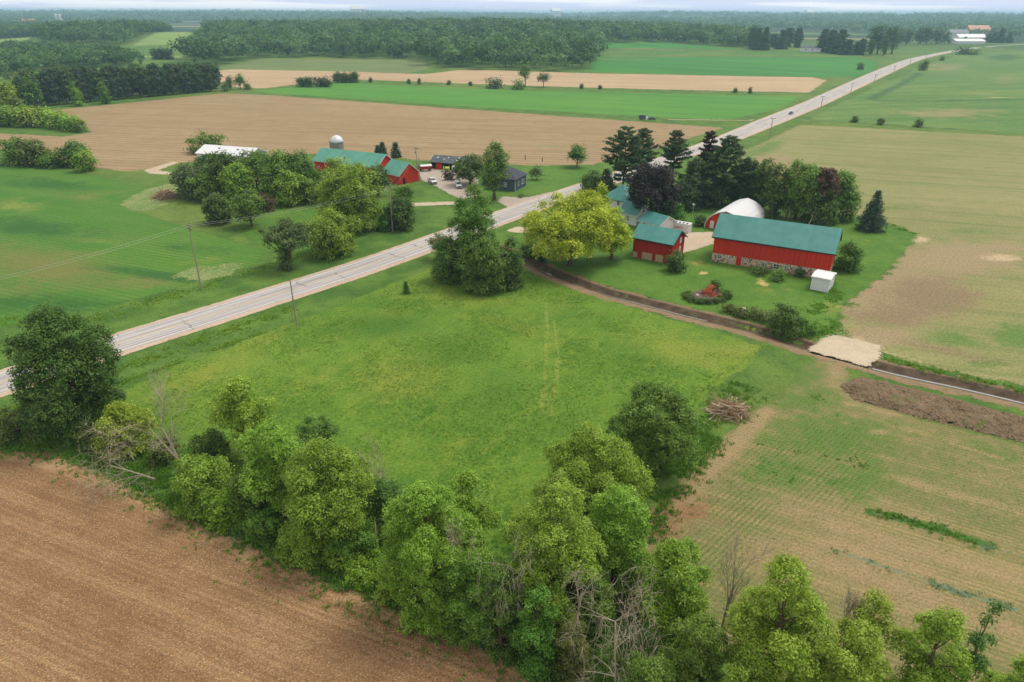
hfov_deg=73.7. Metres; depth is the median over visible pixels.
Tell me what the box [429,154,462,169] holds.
machine shed
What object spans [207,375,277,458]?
broadleaf tree
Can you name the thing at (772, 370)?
ground
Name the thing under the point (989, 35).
conifer tree
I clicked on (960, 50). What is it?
bush
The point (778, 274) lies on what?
shrub
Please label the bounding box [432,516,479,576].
dead tree
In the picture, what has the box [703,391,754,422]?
brush pile
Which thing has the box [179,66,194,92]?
pine tree
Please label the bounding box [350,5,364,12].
farm building
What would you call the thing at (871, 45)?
broadleaf tree
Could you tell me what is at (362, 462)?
bush
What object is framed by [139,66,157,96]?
pine tree
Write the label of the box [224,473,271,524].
bush
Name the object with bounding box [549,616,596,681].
bush
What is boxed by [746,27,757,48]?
conifer tree
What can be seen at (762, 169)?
broadleaf tree
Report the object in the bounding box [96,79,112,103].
broadleaf tree
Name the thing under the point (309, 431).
broadleaf tree
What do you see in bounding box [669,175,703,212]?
broadleaf tree
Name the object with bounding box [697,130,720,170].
pine tree
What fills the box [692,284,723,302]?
flower bed
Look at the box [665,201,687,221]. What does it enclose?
bush
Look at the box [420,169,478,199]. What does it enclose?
gravel yard
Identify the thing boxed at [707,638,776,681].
bush
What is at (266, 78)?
tilled field
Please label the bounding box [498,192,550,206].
driveway
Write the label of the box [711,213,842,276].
barn
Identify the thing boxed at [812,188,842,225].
broadleaf tree
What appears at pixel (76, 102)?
broadleaf tree
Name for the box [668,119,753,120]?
driveway
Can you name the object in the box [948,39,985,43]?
barn
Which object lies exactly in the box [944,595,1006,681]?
broadleaf tree
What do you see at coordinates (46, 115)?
bush
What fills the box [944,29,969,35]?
barn
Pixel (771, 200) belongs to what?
broadleaf tree
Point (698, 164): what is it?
pine tree
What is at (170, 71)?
pine tree
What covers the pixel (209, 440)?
bush
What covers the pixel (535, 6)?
sky
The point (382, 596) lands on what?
bush
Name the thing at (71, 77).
pine tree
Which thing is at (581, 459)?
broadleaf tree
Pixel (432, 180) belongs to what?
pickup truck
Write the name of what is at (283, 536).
bush
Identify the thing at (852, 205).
broadleaf tree
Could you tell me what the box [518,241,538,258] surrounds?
shrub
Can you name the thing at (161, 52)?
broadleaf tree
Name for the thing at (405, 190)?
broadleaf tree
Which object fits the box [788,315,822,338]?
bush
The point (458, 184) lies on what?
pickup truck
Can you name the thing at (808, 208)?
broadleaf tree
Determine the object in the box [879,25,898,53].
broadleaf tree
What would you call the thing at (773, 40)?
conifer tree
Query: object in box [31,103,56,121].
bush
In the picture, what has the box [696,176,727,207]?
broadleaf tree
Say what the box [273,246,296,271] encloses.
bush
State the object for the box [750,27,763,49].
conifer tree
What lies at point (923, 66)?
bush
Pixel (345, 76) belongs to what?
bush
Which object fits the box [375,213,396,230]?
bush
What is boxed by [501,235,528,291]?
broadleaf tree
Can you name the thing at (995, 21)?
woods
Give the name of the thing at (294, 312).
utility pole
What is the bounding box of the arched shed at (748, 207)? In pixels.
[704,198,764,228]
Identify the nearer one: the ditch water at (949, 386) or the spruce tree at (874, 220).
the ditch water at (949, 386)
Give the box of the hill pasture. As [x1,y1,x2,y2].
[812,51,1023,132]
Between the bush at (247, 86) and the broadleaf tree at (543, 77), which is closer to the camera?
the bush at (247, 86)
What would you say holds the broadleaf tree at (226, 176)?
on the ground at (772, 370)
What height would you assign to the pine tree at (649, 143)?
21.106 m
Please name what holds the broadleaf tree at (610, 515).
on the ground at (772, 370)
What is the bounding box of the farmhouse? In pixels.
[605,184,635,213]
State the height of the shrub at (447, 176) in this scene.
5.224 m
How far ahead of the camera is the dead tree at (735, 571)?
63.98 m
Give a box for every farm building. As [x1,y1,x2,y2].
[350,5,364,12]
[550,8,560,16]
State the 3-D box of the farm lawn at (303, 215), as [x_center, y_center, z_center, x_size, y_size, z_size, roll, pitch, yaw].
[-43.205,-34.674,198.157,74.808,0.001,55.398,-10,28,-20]
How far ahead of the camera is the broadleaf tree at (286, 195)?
211.01 m
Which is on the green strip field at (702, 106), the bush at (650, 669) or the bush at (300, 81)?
the bush at (300, 81)
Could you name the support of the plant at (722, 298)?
on the flower bed
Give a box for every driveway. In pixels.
[145,161,175,174]
[412,201,454,205]
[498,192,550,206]
[507,227,526,232]
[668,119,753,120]
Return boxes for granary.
[632,223,687,263]
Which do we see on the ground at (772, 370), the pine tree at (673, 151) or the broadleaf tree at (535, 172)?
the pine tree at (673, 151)
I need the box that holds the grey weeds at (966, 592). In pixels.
[830,543,1020,614]
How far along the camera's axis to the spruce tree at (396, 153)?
283.21 m
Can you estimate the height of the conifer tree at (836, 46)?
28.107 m
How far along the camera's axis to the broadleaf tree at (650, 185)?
192.66 m
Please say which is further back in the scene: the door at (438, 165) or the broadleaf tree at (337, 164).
the door at (438, 165)
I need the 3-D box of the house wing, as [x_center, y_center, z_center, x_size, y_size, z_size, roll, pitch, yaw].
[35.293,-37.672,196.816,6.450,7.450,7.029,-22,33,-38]
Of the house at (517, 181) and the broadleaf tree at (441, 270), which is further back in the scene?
the house at (517, 181)
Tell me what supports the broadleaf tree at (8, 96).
on the ground at (772, 370)
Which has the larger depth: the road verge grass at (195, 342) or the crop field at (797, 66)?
the crop field at (797, 66)
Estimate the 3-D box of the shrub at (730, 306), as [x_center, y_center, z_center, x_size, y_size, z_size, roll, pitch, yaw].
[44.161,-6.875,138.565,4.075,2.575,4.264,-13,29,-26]
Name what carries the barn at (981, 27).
on the ground at (772, 370)
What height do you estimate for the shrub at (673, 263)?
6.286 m
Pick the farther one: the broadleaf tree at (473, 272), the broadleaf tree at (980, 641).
the broadleaf tree at (473, 272)
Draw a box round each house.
[488,165,527,191]
[800,45,822,51]
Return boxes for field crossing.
[804,335,882,366]
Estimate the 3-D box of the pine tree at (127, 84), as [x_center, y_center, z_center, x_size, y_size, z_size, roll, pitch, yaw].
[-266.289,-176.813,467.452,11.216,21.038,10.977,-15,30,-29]
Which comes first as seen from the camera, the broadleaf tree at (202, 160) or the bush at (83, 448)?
the bush at (83, 448)
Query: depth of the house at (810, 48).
1041.90 m
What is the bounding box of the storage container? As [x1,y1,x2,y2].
[673,220,691,233]
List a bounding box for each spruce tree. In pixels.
[378,142,387,154]
[390,142,401,157]
[855,190,888,233]
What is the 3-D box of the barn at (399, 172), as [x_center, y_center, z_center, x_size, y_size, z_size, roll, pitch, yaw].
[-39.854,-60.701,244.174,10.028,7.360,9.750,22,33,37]
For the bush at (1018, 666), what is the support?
on the crop field at (1001, 565)
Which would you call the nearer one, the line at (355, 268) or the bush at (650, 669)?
the bush at (650, 669)
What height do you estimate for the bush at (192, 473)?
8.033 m
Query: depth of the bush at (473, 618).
63.04 m
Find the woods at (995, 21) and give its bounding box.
[0,8,1023,35]
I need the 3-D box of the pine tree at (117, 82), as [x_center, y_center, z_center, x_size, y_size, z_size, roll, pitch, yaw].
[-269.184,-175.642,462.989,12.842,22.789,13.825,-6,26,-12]
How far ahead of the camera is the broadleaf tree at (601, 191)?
190.51 m
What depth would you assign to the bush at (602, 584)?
64.61 m
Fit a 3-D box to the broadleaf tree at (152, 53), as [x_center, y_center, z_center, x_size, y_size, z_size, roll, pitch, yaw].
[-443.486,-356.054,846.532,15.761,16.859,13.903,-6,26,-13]
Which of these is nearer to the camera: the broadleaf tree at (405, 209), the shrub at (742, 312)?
the shrub at (742, 312)
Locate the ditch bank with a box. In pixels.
[497,244,1023,410]
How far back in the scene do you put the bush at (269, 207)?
207.00 m
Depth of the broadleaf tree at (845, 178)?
197.48 m
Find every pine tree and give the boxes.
[12,74,30,106]
[19,69,45,104]
[38,70,57,104]
[43,68,64,104]
[54,69,69,103]
[61,70,81,100]
[69,67,89,102]
[78,65,95,101]
[87,66,97,98]
[89,69,109,91]
[100,66,119,99]
[106,64,125,98]
[117,66,131,98]
[124,69,136,95]
[125,63,144,94]
[127,64,147,96]
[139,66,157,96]
[146,63,165,95]
[157,68,171,94]
[162,62,178,94]
[172,62,185,93]
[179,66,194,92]
[182,62,192,67]
[186,65,203,92]
[192,63,207,91]
[199,62,219,90]
[209,63,222,88]
[600,126,648,184]
[627,128,662,176]
[659,129,696,182]
[673,157,716,202]
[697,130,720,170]
[702,135,753,204]
[733,160,760,200]
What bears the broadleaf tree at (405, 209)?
on the farm lawn at (303, 215)
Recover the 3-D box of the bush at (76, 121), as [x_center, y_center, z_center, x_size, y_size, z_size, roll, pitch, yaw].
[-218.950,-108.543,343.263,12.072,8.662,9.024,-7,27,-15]
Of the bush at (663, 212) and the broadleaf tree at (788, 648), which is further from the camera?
the bush at (663, 212)
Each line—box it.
[0,48,970,382]
[0,53,936,373]
[1,52,945,381]
[1,64,905,390]
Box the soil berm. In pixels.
[839,377,1023,441]
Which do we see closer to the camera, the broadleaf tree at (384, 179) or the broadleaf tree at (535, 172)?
the broadleaf tree at (384, 179)
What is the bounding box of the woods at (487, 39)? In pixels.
[166,16,763,67]
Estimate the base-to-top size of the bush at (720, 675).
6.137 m
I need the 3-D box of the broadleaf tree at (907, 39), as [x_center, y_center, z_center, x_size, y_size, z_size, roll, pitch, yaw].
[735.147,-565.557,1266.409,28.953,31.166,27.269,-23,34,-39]
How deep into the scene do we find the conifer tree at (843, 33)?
1005.35 m
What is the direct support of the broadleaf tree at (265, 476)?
on the meadow at (685, 347)
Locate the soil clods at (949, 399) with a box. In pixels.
[840,376,1023,442]
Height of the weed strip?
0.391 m
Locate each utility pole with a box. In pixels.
[186,223,201,289]
[290,280,297,325]
[386,187,392,231]
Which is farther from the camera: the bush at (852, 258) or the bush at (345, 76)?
the bush at (345, 76)
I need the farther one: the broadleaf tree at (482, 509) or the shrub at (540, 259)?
the shrub at (540, 259)
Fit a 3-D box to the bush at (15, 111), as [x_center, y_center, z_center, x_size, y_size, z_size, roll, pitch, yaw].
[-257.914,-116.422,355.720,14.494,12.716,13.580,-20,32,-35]
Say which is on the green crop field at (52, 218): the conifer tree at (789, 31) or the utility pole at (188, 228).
the utility pole at (188, 228)
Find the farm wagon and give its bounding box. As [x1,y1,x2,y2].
[418,164,432,171]
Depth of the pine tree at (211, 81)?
509.69 m
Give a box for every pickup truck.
[427,177,436,183]
[455,180,461,187]
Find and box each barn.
[195,144,266,160]
[312,147,391,176]
[381,159,419,184]
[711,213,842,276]
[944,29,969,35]
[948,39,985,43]
[952,34,986,39]
[964,25,990,34]
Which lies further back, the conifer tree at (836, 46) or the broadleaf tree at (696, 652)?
the conifer tree at (836, 46)
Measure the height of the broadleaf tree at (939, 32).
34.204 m
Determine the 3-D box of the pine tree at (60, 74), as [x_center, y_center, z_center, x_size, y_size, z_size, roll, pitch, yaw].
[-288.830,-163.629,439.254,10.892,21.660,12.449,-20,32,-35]
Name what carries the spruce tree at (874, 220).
on the farm lawn at (625, 270)
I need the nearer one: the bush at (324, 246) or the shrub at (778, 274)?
the shrub at (778, 274)
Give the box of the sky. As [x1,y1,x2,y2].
[0,0,1023,13]
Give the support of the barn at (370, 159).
on the ground at (772, 370)
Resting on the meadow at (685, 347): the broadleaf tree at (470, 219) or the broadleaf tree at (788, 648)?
the broadleaf tree at (470, 219)
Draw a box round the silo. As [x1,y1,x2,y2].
[329,135,343,149]
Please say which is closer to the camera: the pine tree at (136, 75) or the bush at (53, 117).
the bush at (53, 117)
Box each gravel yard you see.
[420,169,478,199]
[683,232,713,252]
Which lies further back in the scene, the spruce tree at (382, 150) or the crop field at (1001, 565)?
the spruce tree at (382, 150)
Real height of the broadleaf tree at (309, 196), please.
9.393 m
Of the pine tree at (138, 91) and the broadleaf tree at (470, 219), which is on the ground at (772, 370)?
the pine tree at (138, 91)
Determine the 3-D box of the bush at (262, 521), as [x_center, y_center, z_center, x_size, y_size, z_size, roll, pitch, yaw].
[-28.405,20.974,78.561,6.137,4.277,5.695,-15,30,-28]
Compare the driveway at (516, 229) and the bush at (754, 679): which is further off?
the driveway at (516, 229)
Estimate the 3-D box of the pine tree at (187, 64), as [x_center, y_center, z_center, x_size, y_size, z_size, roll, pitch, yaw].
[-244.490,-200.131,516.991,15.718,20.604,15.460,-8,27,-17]
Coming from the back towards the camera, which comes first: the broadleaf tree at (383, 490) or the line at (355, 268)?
the line at (355, 268)
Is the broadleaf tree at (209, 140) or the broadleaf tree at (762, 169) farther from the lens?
the broadleaf tree at (209, 140)
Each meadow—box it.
[0,37,30,43]
[112,261,760,561]
[132,32,192,58]
[218,59,428,72]
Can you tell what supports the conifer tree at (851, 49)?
on the ground at (772, 370)
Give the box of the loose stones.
[812,331,882,369]
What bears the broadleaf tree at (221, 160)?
on the ground at (772, 370)
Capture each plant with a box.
[680,292,693,298]
[685,293,698,302]
[694,297,704,304]
[700,295,713,304]
[711,297,721,304]
[717,294,727,302]
[722,292,732,299]
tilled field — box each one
[0,93,722,171]
[0,450,544,681]
[220,69,825,92]
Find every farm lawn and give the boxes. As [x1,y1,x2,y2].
[240,193,452,253]
[394,158,602,196]
[517,193,915,345]
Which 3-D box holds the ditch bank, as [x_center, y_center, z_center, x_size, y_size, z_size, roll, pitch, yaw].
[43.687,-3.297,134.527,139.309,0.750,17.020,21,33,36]
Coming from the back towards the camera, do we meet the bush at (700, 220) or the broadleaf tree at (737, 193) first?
the broadleaf tree at (737, 193)
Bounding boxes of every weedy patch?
[120,183,179,210]
[167,262,245,280]
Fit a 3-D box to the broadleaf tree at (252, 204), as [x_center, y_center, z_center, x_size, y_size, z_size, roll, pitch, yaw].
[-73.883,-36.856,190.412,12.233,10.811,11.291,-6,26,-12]
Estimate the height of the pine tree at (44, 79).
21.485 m
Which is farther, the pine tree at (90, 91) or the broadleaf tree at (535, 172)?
the pine tree at (90, 91)
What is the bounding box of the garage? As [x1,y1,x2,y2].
[637,210,676,228]
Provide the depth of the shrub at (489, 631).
62.45 m
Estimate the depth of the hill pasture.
486.74 m
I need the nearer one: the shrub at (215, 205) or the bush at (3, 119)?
the shrub at (215, 205)
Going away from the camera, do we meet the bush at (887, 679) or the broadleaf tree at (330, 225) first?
the bush at (887, 679)
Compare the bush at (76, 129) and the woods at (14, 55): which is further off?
the woods at (14, 55)
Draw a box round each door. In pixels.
[436,163,441,168]
[735,257,741,265]
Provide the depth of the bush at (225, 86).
514.59 m
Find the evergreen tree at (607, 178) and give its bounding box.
[593,168,618,194]
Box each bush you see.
[0,105,16,126]
[0,105,29,127]
[0,133,32,166]
[0,405,48,444]
[7,136,52,167]
[15,105,39,126]
[23,104,45,127]
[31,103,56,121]
[34,149,61,168]
[37,107,59,128]
[45,144,77,167]
[46,109,68,129]
[56,111,80,131]
[62,414,120,453]
[63,117,87,131]
[64,148,101,172]
[72,125,83,132]
[90,399,160,462]
[145,433,182,466]
[169,453,237,521]
[188,426,232,462]
[199,485,251,534]
[221,82,228,91]
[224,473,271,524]
[235,504,288,549]
[243,82,251,89]
[255,192,277,213]
[271,513,323,569]
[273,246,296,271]
[293,77,306,86]
[304,76,314,87]
[311,74,322,86]
[313,238,333,259]
[319,75,333,86]
[320,516,379,572]
[330,451,379,510]
[331,71,344,82]
[338,71,351,82]
[340,547,387,591]
[348,71,360,82]
[371,564,417,608]
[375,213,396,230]
[420,594,472,642]
[434,549,500,653]
[460,546,515,632]
[481,75,504,87]
[504,547,537,612]
[510,78,525,89]
[529,468,597,531]
[541,530,598,598]
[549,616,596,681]
[564,574,617,643]
[612,550,663,615]
[617,648,681,681]
[655,201,669,215]
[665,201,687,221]
[670,614,723,671]
[692,211,706,225]
[695,668,725,681]
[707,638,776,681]
[747,675,773,681]
[765,301,803,338]
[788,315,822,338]
[833,239,867,273]
[849,115,859,121]
[856,62,865,69]
[877,117,884,124]
[878,677,908,681]
[912,117,924,127]
[918,60,929,70]
[933,655,970,681]
[952,45,971,54]
[963,47,980,54]
[979,653,1023,681]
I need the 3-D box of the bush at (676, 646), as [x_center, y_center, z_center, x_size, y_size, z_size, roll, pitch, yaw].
[16.677,27.669,62.740,6.053,5.983,4.884,8,27,15]
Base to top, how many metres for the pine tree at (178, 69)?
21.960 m
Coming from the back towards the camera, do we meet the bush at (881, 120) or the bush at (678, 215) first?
the bush at (881, 120)
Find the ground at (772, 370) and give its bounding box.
[0,14,1023,681]
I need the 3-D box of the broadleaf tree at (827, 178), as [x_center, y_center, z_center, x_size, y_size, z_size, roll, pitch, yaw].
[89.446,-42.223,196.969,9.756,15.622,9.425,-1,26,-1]
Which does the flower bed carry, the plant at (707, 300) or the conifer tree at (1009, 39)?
the plant at (707, 300)
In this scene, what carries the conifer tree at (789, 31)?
on the ground at (772, 370)
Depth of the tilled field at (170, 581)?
69.51 m
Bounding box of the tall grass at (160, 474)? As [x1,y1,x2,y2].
[0,376,981,681]
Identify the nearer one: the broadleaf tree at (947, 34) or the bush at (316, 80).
the bush at (316, 80)
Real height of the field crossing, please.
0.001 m
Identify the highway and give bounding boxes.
[0,47,978,392]
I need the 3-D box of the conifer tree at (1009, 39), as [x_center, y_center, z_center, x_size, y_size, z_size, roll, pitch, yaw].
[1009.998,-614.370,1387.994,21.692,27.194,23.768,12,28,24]
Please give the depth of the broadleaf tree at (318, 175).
216.19 m
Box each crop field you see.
[0,165,267,326]
[589,43,877,76]
[643,360,1023,681]
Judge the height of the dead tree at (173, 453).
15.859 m
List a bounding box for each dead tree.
[69,415,154,504]
[133,365,194,467]
[355,432,393,479]
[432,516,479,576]
[467,528,538,646]
[556,559,671,681]
[716,517,776,631]
[829,583,870,670]
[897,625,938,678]
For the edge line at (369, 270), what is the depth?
150.85 m
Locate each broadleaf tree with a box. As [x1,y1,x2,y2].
[0,79,25,107]
[0,301,127,446]
[6,70,25,104]
[17,73,43,109]
[57,138,92,166]
[67,81,83,105]
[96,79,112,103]
[148,46,160,59]
[155,46,167,59]
[163,48,173,59]
[163,161,205,199]
[183,131,228,153]
[184,169,224,201]
[191,151,217,170]
[198,149,250,200]
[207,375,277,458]
[216,159,260,202]
[223,75,234,89]
[224,187,268,226]
[232,73,248,88]
[234,419,304,518]
[236,147,270,190]
[254,148,299,198]
[255,216,312,265]
[269,169,305,206]
[277,149,314,199]
[278,433,376,572]
[294,175,323,205]
[295,414,340,466]
[300,206,362,260]
[304,166,333,202]
[313,161,383,233]
[320,155,350,173]
[359,475,406,541]
[365,162,391,195]
[374,476,483,637]
[378,195,417,231]
[387,183,415,203]
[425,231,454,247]
[429,236,474,285]
[442,468,503,550]
[443,181,501,280]
[451,153,485,184]
[453,235,512,295]
[477,140,511,199]
[500,478,611,630]
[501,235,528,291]
[517,62,531,84]
[518,187,616,266]
[527,164,545,179]
[537,69,550,86]
[540,419,658,529]
[564,143,589,166]
[577,482,654,589]
[579,169,603,193]
[593,181,613,218]
[593,206,635,259]
[603,377,705,470]
[624,161,683,212]
[635,535,716,647]
[654,609,731,681]
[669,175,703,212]
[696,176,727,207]
[718,550,845,681]
[723,177,749,205]
[746,175,766,207]
[749,158,776,207]
[757,175,787,219]
[763,162,790,215]
[777,189,802,220]
[780,157,822,218]
[797,181,827,223]
[808,619,899,681]
[809,166,842,202]
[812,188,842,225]
[824,586,900,677]
[833,167,864,216]
[835,189,862,221]
[865,39,877,55]
[866,25,881,53]
[874,23,891,53]
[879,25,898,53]
[879,38,890,55]
[884,604,977,681]
[889,26,900,53]
[894,26,908,45]
[901,28,915,44]
[914,26,926,43]
[921,27,936,43]
[930,26,946,43]
[941,30,951,42]
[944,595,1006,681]
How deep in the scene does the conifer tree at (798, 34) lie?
1140.34 m
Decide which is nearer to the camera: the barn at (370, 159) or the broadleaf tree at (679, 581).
the broadleaf tree at (679, 581)
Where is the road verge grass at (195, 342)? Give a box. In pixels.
[0,249,316,416]
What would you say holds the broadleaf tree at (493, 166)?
on the ground at (772, 370)
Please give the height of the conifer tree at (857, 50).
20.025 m
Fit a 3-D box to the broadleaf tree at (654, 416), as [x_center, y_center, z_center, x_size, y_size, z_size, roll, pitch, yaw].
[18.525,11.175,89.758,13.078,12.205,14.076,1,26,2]
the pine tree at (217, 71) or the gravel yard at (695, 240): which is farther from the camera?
the pine tree at (217, 71)
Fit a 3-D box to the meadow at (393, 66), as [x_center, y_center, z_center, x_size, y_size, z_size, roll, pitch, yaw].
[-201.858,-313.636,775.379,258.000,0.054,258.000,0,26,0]
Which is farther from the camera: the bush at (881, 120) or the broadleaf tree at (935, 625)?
the bush at (881, 120)
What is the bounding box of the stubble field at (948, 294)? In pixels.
[737,125,1023,385]
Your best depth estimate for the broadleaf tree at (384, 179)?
221.47 m
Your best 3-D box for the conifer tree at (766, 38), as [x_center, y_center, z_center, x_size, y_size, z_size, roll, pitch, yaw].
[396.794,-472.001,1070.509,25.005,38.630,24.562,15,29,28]
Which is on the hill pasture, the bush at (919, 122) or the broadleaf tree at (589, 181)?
the bush at (919, 122)
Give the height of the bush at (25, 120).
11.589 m
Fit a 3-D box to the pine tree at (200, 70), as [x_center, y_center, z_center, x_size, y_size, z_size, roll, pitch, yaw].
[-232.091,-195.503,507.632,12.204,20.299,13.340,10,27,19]
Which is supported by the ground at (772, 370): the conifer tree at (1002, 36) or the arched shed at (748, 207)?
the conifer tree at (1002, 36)
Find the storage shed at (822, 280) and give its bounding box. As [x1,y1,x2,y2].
[810,269,836,292]
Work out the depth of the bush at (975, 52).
997.91 m
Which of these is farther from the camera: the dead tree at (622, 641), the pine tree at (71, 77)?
the pine tree at (71, 77)
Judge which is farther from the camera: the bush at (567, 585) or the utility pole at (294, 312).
the utility pole at (294, 312)
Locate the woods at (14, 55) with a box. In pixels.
[0,17,173,71]
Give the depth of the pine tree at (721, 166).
209.15 m
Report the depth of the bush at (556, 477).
75.98 m
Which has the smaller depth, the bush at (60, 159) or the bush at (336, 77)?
the bush at (60, 159)
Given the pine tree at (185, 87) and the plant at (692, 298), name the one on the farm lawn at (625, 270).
the plant at (692, 298)
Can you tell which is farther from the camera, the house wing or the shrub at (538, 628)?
the house wing
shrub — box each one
[199,191,235,225]
[402,281,410,294]
[441,168,460,180]
[476,563,521,665]
[509,582,562,681]
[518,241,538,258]
[534,251,548,262]
[663,248,690,273]
[704,277,724,292]
[717,301,736,314]
[729,304,749,318]
[743,305,765,321]
[748,262,768,276]
[750,309,772,323]
[767,267,787,281]
[792,267,806,277]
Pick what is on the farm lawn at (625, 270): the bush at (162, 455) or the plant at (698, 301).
the plant at (698, 301)
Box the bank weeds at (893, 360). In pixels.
[800,217,1023,393]
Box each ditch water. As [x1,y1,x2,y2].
[601,293,705,320]
[872,368,1023,403]
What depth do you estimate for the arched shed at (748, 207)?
193.46 m
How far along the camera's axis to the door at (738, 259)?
164.29 m
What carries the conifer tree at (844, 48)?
on the ground at (772, 370)
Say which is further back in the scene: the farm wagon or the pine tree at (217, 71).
the pine tree at (217, 71)
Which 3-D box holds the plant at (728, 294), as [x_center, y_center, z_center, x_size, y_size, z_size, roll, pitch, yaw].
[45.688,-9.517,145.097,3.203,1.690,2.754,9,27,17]
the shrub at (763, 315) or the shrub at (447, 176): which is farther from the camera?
the shrub at (447, 176)
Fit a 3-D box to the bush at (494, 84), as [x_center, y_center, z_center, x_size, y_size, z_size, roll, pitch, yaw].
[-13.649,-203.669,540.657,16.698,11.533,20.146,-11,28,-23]
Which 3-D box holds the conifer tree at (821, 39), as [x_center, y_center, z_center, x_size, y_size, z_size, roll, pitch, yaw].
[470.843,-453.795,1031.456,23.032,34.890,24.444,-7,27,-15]
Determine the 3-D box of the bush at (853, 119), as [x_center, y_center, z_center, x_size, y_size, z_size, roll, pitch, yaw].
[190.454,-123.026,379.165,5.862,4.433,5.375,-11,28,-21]
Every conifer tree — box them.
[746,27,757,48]
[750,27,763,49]
[761,26,770,49]
[769,33,778,46]
[773,29,788,49]
[785,27,795,46]
[792,28,804,46]
[816,28,829,51]
[823,29,838,52]
[829,34,842,53]
[837,40,848,54]
[839,29,850,45]
[842,39,855,54]
[853,41,862,54]
[858,38,867,54]
[985,32,991,41]
[988,32,998,42]
[997,27,1007,42]
[1005,31,1013,42]
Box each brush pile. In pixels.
[148,186,180,200]
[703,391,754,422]
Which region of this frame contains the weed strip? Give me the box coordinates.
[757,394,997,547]
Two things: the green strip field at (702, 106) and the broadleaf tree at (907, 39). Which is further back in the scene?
the broadleaf tree at (907, 39)
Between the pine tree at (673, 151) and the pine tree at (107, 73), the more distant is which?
the pine tree at (107, 73)
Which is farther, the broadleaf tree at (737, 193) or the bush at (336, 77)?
the bush at (336, 77)
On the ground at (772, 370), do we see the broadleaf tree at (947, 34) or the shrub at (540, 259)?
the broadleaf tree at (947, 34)
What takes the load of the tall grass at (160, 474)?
on the meadow at (685, 347)
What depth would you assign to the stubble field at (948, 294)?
185.72 m
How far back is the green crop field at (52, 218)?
175.82 m
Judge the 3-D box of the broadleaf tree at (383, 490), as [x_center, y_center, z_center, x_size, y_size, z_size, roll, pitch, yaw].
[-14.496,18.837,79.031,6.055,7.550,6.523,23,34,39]
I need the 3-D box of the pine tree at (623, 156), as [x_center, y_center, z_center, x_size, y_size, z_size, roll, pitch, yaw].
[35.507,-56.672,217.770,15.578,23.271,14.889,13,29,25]
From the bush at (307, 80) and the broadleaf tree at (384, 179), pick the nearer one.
the broadleaf tree at (384, 179)
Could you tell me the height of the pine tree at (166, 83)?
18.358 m
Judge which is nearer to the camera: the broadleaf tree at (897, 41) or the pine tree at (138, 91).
the pine tree at (138, 91)
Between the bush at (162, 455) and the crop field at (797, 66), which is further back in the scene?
the crop field at (797, 66)
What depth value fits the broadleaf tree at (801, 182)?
194.71 m
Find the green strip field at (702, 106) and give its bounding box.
[256,83,796,119]
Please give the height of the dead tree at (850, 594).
11.893 m
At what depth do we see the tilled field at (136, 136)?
350.85 m
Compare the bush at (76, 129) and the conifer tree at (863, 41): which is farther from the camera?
the conifer tree at (863, 41)
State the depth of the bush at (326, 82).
545.62 m
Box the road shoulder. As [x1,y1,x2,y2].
[0,47,975,396]
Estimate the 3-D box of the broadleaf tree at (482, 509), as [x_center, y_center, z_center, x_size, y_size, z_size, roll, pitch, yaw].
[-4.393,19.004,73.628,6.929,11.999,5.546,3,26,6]
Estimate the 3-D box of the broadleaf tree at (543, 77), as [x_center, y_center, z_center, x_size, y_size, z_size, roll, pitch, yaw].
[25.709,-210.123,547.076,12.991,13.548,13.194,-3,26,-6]
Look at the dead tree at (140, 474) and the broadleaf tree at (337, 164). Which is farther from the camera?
the broadleaf tree at (337, 164)
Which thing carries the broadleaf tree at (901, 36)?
on the ground at (772, 370)
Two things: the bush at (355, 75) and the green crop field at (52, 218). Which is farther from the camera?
the bush at (355, 75)
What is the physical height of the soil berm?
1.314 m
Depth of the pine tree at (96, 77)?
452.51 m
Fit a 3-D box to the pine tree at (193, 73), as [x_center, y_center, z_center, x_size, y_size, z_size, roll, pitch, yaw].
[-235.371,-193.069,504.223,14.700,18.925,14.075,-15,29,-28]
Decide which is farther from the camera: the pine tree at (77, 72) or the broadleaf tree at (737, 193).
the pine tree at (77, 72)
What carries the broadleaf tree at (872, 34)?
on the ground at (772, 370)
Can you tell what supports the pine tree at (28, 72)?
on the ground at (772, 370)
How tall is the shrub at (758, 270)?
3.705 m
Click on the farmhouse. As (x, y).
(619, 194)
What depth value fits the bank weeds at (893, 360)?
129.95 m
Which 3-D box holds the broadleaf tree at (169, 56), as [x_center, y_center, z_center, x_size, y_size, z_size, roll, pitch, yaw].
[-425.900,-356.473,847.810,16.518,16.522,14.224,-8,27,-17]
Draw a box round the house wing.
[619,200,649,225]
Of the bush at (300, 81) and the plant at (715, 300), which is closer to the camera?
the plant at (715, 300)

